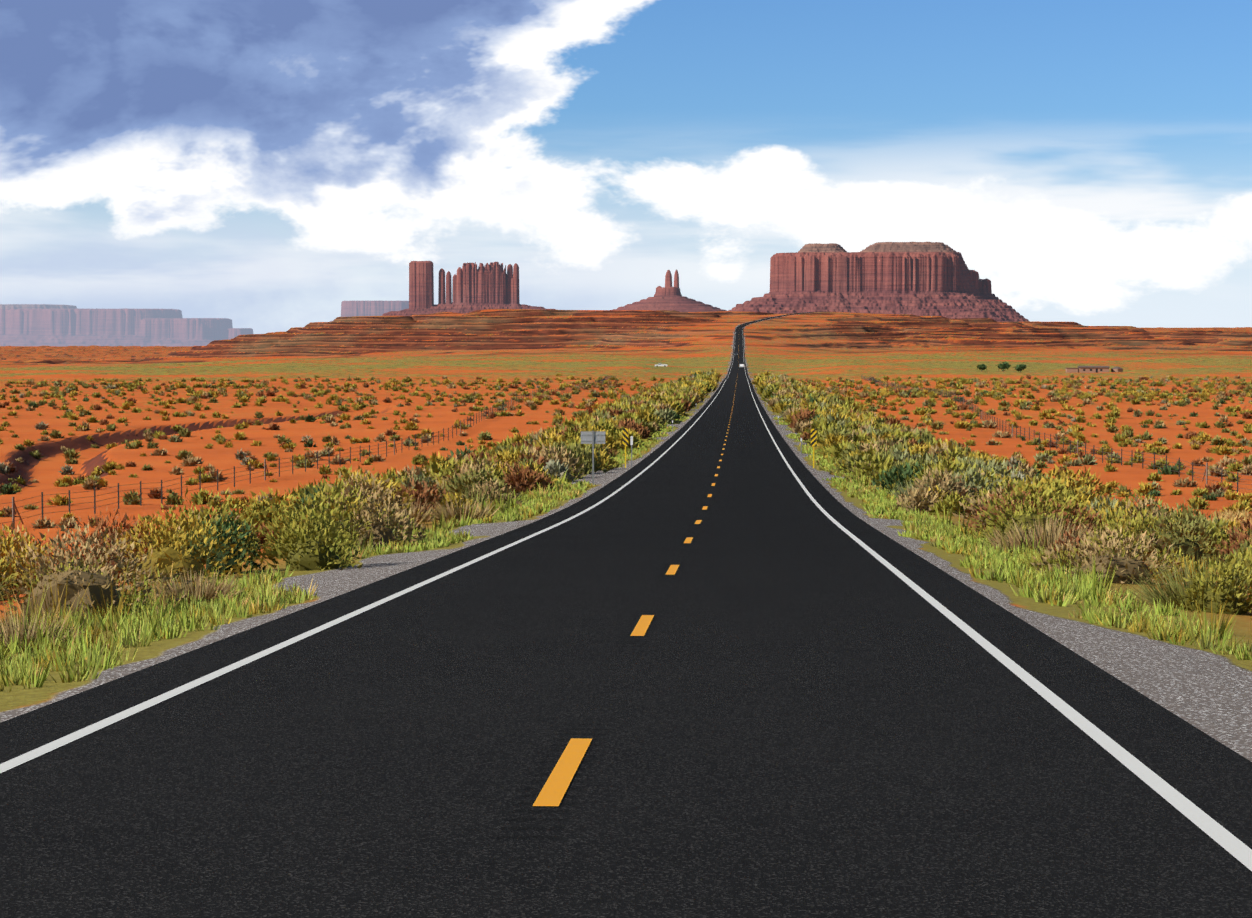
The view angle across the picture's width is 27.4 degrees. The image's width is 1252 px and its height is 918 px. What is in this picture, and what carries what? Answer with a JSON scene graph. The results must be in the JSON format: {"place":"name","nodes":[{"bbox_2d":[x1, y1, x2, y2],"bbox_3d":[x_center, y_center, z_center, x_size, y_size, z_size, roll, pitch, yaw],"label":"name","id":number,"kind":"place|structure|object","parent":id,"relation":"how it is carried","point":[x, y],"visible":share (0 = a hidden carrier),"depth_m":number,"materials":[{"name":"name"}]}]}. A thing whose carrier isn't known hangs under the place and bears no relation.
{"place":"outdoors","nodes":[
{"label":"outdoors","id":0,"kind":"place"},
{"bbox_2d":[0,304,252,346],"bbox_3d":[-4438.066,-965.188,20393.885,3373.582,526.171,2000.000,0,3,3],"label":"cliffs","id":1,"kind":"structure","parent":0,"point":[43,325],"depth_m":19875.04,"materials":[{"name":"stone"}]},
{"bbox_2d":[0,312,1251,917],"bbox_3d":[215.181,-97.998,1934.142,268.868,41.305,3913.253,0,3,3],"label":"road","id":2,"kind":"structure","parent":0,"point":[794,702],"depth_m":16.45,"materials":[{"name":"black asphalt"}]},
{"bbox_2d":[0,323,744,772],"bbox_3d":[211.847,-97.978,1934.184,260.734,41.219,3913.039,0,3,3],"label":"edge line","id":3,"kind":"object","parent":2,"relation":"on","point":[40,751],"visible":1,"depth_m":22.71,"materials":[{"name":"white paint"}]},
{"bbox_2d":[533,324,744,805],"bbox_3d":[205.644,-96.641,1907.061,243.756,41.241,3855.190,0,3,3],"label":"dashes","id":4,"kind":"structure","parent":2,"relation":"on","point":[554,788],"depth_m":15.51,"materials":[{"name":"yellow paint"}]},
{"bbox_2d":[742,320,1251,870],"bbox_3d":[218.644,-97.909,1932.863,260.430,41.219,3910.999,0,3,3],"label":"edge line","id":5,"kind":"object","parent":2,"relation":"on","point":[1232,844],"visible":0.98,"depth_m":17.68,"materials":[{"name":"white paint"}]},
{"bbox_2d":[0,0,1251,333],"bbox_3d":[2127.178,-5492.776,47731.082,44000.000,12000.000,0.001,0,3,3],"label":"sky","id":6,"kind":"structure","parent":0,"point":[262,166],"depth_m":47821.50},
{"bbox_2d":[0,309,1251,761],"bbox_3d":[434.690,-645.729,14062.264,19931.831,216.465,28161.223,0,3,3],"label":"ground","id":7,"kind":"structure","parent":0,"point":[1206,691],"depth_m":428.89,"materials":[{"name":"orange soil"}]},
{"bbox_2d":[0,376,615,528],"bbox_3d":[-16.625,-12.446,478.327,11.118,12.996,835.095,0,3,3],"label":"fence","id":8,"kind":"object","parent":7,"relation":"on","point":[14,507],"visible":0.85,"depth_m":181.22,"materials":[{"name":"grey"}]},
{"bbox_2d":[330,301,408,321],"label":"mesa","id":9,"kind":"structure","parent":7,"relation":"on","point":[363,308],"depth_m":13913.91,"materials":[{"name":"stone"}]},
{"bbox_2d":[382,261,555,315],"bbox_3d":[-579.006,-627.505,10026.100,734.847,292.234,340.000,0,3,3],"label":"buttes","id":10,"kind":"object","parent":7,"relation":"on","point":[492,285],"visible":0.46,"depth_m":9984.57,"materials":[{"name":"red stone"}]},
{"bbox_2d":[581,431,604,484],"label":"road sign back","id":11,"kind":"object","parent":7,"relation":"on","point":[592,437],"visible":0.98,"depth_m":103.88,"materials":[{"name":"silver metal"}]},
{"bbox_2d":[622,428,627,467],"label":"object marker","id":12,"kind":"object","parent":7,"relation":"on","point":[625,437],"visible":1,"depth_m":129.88,"materials":[{"name":"yellow metal"}]},
{"bbox_2d":[0,369,1251,621],"bbox_3d":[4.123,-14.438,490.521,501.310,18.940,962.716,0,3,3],"label":"shrubs","id":13,"kind":"object","parent":7,"relation":"on","point":[978,487],"visible":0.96,"depth_m":112.47,"materials":[{"name":"green plant"}]},
{"bbox_2d":[0,416,1251,691],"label":"roadside weeds","id":14,"kind":"object","parent":7,"relation":"on","point":[128,620],"visible":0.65,"depth_m":34.38,"materials":[{"name":"green plant"}]},
{"bbox_2d":[0,444,1251,651],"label":"broom shrubs","id":15,"kind":"object","parent":7,"relation":"on","point":[1046,534],"visible":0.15,"depth_m":36.23,"materials":[{"name":"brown plant"}]},
{"bbox_2d":[630,436,632,467],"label":"delineator post","id":16,"kind":"object","parent":7,"relation":"on","point":[631,440],"visible":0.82,"depth_m":127.86,"materials":[{"name":"white"}]},
{"bbox_2d":[655,363,667,366],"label":"white pickup","id":17,"kind":"object","parent":7,"relation":"on","point":[661,364],"visible":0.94,"depth_m":1335.28,"materials":[{"name":"white paint"}]},
{"bbox_2d":[613,269,726,311],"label":"butte","id":18,"kind":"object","parent":7,"relation":"on","point":[668,297],"depth_m":9888.87,"materials":[{"name":"red stone"}]},
{"bbox_2d":[811,429,816,467],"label":"object marker","id":19,"kind":"object","parent":7,"relation":"on","point":[813,438],"visible":1,"depth_m":129.46,"materials":[{"name":"yellow metal"}]},
{"bbox_2d":[728,242,1029,321],"bbox_3d":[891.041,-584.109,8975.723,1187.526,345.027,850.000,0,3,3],"label":"mesa","id":20,"kind":"structure","parent":7,"relation":"on","point":[928,278],"depth_m":8761.47,"materials":[{"name":"red stone"}]},
{"bbox_2d":[977,364,986,369],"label":"tree","id":21,"kind":"object","parent":7,"relation":"on","point":[982,367],"visible":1,"depth_m":1147.28,"materials":[{"name":"green plant"}]},
{"bbox_2d":[996,361,1010,371],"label":"tree","id":22,"kind":"object","parent":7,"relation":"on","point":[1005,365],"visible":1,"depth_m":1139.49,"materials":[{"name":"green plant"}]},
{"bbox_2d":[1013,364,1026,371],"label":"tree","id":23,"kind":"object","parent":7,"relation":"on","point":[1019,367],"visible":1,"depth_m":1143.47,"materials":[{"name":"green plant"}]},
{"bbox_2d":[861,375,1251,491],"bbox_3d":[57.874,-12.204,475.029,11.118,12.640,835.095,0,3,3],"label":"fence","id":24,"kind":"object","parent":7,"relation":"on","point":[870,378],"visible":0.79,"depth_m":240.47,"materials":[{"name":"grey"}]},
{"bbox_2d":[1066,366,1122,372],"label":"homestead","id":25,"kind":"structure","parent":7,"relation":"on","point":[1088,369],"depth_m":1138.32,"materials":[{"name":"brown"}]},
{"bbox_2d":[1061,506,1251,538],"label":"dry grass","id":26,"kind":"structure","parent":7,"relation":"on","point":[1237,516],"depth_m":124.04,"materials":[{"name":"beige plant"}]}
]}

